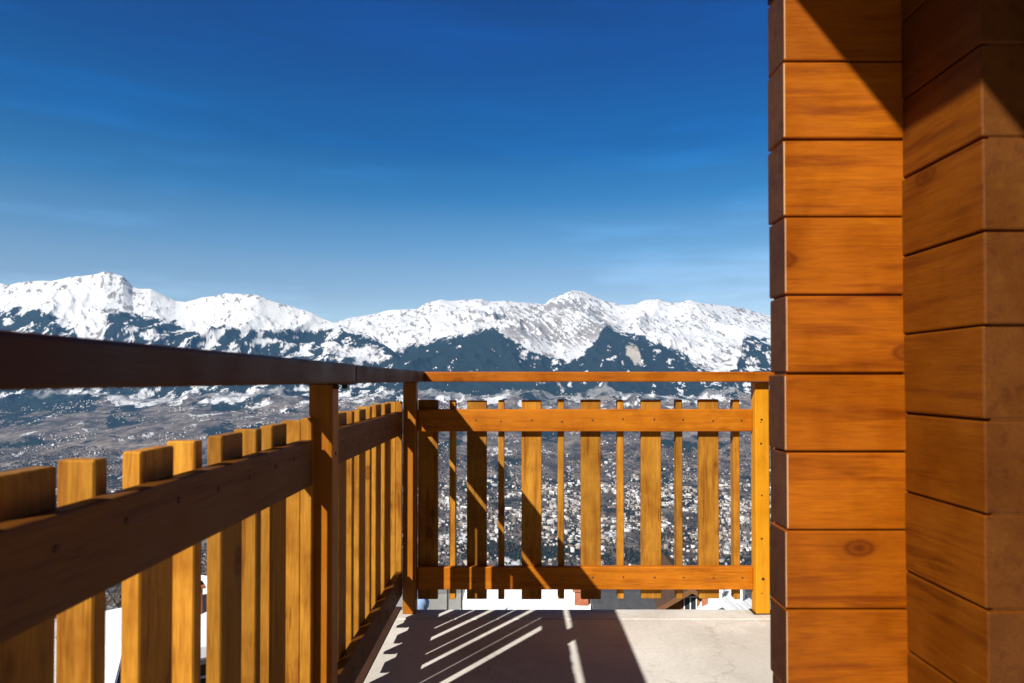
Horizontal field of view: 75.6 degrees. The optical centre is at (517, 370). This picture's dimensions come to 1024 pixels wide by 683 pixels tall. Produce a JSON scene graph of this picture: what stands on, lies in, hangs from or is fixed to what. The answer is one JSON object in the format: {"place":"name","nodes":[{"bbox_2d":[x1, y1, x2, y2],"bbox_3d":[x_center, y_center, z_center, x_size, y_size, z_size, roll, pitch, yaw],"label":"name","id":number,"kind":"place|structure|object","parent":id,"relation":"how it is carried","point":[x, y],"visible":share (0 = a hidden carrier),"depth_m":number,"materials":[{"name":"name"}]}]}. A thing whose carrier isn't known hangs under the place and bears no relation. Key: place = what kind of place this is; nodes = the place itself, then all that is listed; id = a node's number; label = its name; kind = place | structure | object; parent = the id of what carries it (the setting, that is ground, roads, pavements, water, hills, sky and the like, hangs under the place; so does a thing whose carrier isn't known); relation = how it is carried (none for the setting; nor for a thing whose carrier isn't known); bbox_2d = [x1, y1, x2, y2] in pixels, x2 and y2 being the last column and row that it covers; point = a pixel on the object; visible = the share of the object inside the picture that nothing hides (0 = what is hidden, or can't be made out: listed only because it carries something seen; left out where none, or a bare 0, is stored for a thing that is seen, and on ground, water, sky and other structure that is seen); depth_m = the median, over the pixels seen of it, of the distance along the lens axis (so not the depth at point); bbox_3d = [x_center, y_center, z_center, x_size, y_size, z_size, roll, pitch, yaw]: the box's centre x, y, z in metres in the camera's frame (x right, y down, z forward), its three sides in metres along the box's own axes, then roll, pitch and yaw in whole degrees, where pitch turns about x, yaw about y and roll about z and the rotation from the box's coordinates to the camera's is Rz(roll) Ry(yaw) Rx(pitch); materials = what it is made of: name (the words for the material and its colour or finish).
{"place":"outdoors","nodes":[
{"label":"outdoors","id":0,"kind":"place"},
{"bbox_2d":[0,271,771,618],"bbox_3d":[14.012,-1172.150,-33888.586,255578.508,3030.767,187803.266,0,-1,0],"label":"terrain","id":1,"kind":"structure","parent":0,"point":[576,331],"depth_m":10650.48,"materials":[{"name":"white snow"}]},
{"bbox_2d":[54,643,120,682],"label":"chalet","id":2,"kind":"object","parent":1,"relation":"on","point":[112,662],"visible":0.12,"depth_m":17.03,"materials":[{"name":"white paint"}]},
{"bbox_2d":[106,583,121,608],"bbox_3d":[-18.231,10.661,26.808,3.391,6.500,5.101,0,-1,32],"label":"bare tree","id":3,"kind":"object","parent":1,"relation":"on","point":[110,599],"visible":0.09,"depth_m":27.80,"materials":[{"name":"grey plant"}]},
{"bbox_2d":[106,586,121,609],"bbox_3d":[-19.888,12.765,33.092,5.039,6.986,4.414,0,-1,-15],"label":"bare tree","id":4,"kind":"object","parent":1,"relation":"on","point":[119,606],"visible":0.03,"depth_m":33.05,"materials":[{"name":"brown plant"}]},
{"bbox_2d":[55,581,206,682],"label":"chalet","id":5,"kind":"object","parent":1,"relation":"on","point":[113,627],"visible":0.08,"depth_m":21.25,"materials":[{"name":"white paint"}]},
{"bbox_2d":[201,674,205,682],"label":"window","id":6,"kind":"structure","parent":5,"relation":"in","point":[203,677],"depth_m":21.45,"materials":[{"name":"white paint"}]},
{"bbox_2d":[201,575,206,593],"bbox_3d":[-17.333,16.710,39.771,5.000,8.329,7.000,0,-1,20],"label":"chalet","id":7,"kind":"object","parent":1,"relation":"on","point":[203,578],"depth_m":39.95,"materials":[{"name":"beige paint"}]},
{"bbox_2d":[0,386,770,555],"bbox_3d":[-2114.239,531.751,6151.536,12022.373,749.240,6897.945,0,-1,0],"label":"distant town","id":8,"kind":"object","parent":1,"relation":"on","point":[552,510],"visible":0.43,"depth_m":4378.02,"materials":[{"name":"paint"}]},
{"bbox_2d":[0,441,770,578],"bbox_3d":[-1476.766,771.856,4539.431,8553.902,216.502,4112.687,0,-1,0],"label":"valley trees","id":9,"kind":"object","parent":1,"relation":"on","point":[113,483],"visible":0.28,"depth_m":4660.72,"materials":[{"name":"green plant"}]},
{"bbox_2d":[417,599,428,609],"bbox_3d":[-1.755,4.204,11.943,0.294,0.475,0.410,0,-1,0],"label":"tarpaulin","id":10,"kind":"object","parent":1,"relation":"on","point":[423,604],"visible":0.3,"depth_m":11.79,"materials":[{"name":"blue plastic"}]},
{"bbox_2d":[396,589,464,609],"bbox_3d":[-4.300,14.617,32.799,3.800,6.915,8.000,0,-1,-14],"label":"chalet","id":11,"kind":"object","parent":1,"relation":"on","point":[440,603],"depth_m":32.21,"materials":[{"name":"beige paint"}]},
{"bbox_2d":[447,590,448,609],"bbox_3d":[-2.546,10.102,23.861,0.600,5.573,0.086,0,-1,0],"label":"utility pole","id":12,"kind":"object","parent":1,"relation":"on","point":[447,599],"depth_m":23.87,"materials":[{"name":"grey metal"}]},
{"bbox_2d":[461,590,462,609],"bbox_3d":[-2.206,10.751,25.852,0.600,5.651,0.086,0,-1,0],"label":"utility pole","id":13,"kind":"object","parent":1,"relation":"on","point":[461,599],"depth_m":25.86,"materials":[{"name":"grey metal"}]},
{"bbox_2d":[460,590,591,609],"bbox_3d":[0.455,13.616,29.813,5.700,8.801,9.000,0,-1,5],"label":"chalet","id":14,"kind":"object","parent":1,"relation":"on","point":[549,600],"visible":0.11,"depth_m":28.64,"materials":[{"name":"white paint"}]},
{"bbox_2d":[590,590,657,609],"bbox_3d":[4.132,12.703,26.825,2.500,7.391,6.000,0,-1,-4],"label":"chalet","id":15,"kind":"object","parent":1,"relation":"on","point":[631,600],"visible":0.03,"depth_m":26.22,"materials":[{"name":"beige paint"}]},
{"bbox_2d":[653,553,701,609],"bbox_3d":[9.039,15.707,37.724,4.600,8.748,7.120,0,-1,0],"label":"chalet","id":16,"kind":"object","parent":1,"relation":"on","point":[690,600],"visible":0.2,"depth_m":34.76,"materials":[{"name":"white paint"}]},
{"bbox_2d":[683,596,696,609],"bbox_3d":[9.069,12.251,34.762,0.700,0.760,0.080,0,-1,0],"label":"window","id":17,"kind":"structure","parent":16,"relation":"in","point":[689,602],"depth_m":34.75,"materials":[{"name":"white glass"}]},
{"bbox_2d":[696,590,751,609],"bbox_3d":[9.500,13.477,29.815,2.900,8.332,2.600,0,-1,28],"label":"chalet","id":18,"kind":"object","parent":1,"relation":"on","point":[726,600],"visible":0.12,"depth_m":29.30,"materials":[{"name":"white paint"}]},
{"bbox_2d":[768,0,1023,682],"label":"log house","id":19,"kind":"structure","parent":1,"relation":"on","point":[896,240],"depth_m":1.17,"materials":[{"name":"brown wood"}]},
{"bbox_2d":[364,610,772,682],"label":"balcony floor","id":20,"kind":"structure","parent":19,"relation":"attached to","point":[576,646],"depth_m":2.59,"materials":[{"name":"concrete"}]},
{"bbox_2d":[0,330,424,682],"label":"railing","id":21,"kind":"object","parent":20,"relation":"on","point":[297,525],"visible":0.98,"depth_m":1.11,"materials":[{"name":"brown wood"}]},
{"bbox_2d":[403,372,774,614],"bbox_3d":[0.902,0.549,3.016,2.996,1.087,0.187,0,-1,0],"label":"railing","id":22,"kind":"object","parent":20,"relation":"on","point":[427,576],"visible":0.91,"depth_m":3.01,"materials":[{"name":"brown wood"}]},
{"bbox_2d":[0,0,773,322],"label":"sky","id":23,"kind":"structure","parent":0,"point":[334,161],"materials":[{"name":"blue"}]},
{"bbox_2d":[438,482,730,490],"bbox_3d":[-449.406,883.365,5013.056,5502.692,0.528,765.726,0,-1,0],"label":"road","id":24,"kind":"structure","parent":0,"point":[566,488],"depth_m":4949.29,"materials":[{"name":"grey asphalt"}]},
{"bbox_2d":[624,473,671,542],"bbox_3d":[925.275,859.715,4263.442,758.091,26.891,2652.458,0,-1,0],"label":"road","id":25,"kind":"structure","parent":0,"point":[635,516],"depth_m":3877.24,"materials":[{"name":"grey asphalt"}]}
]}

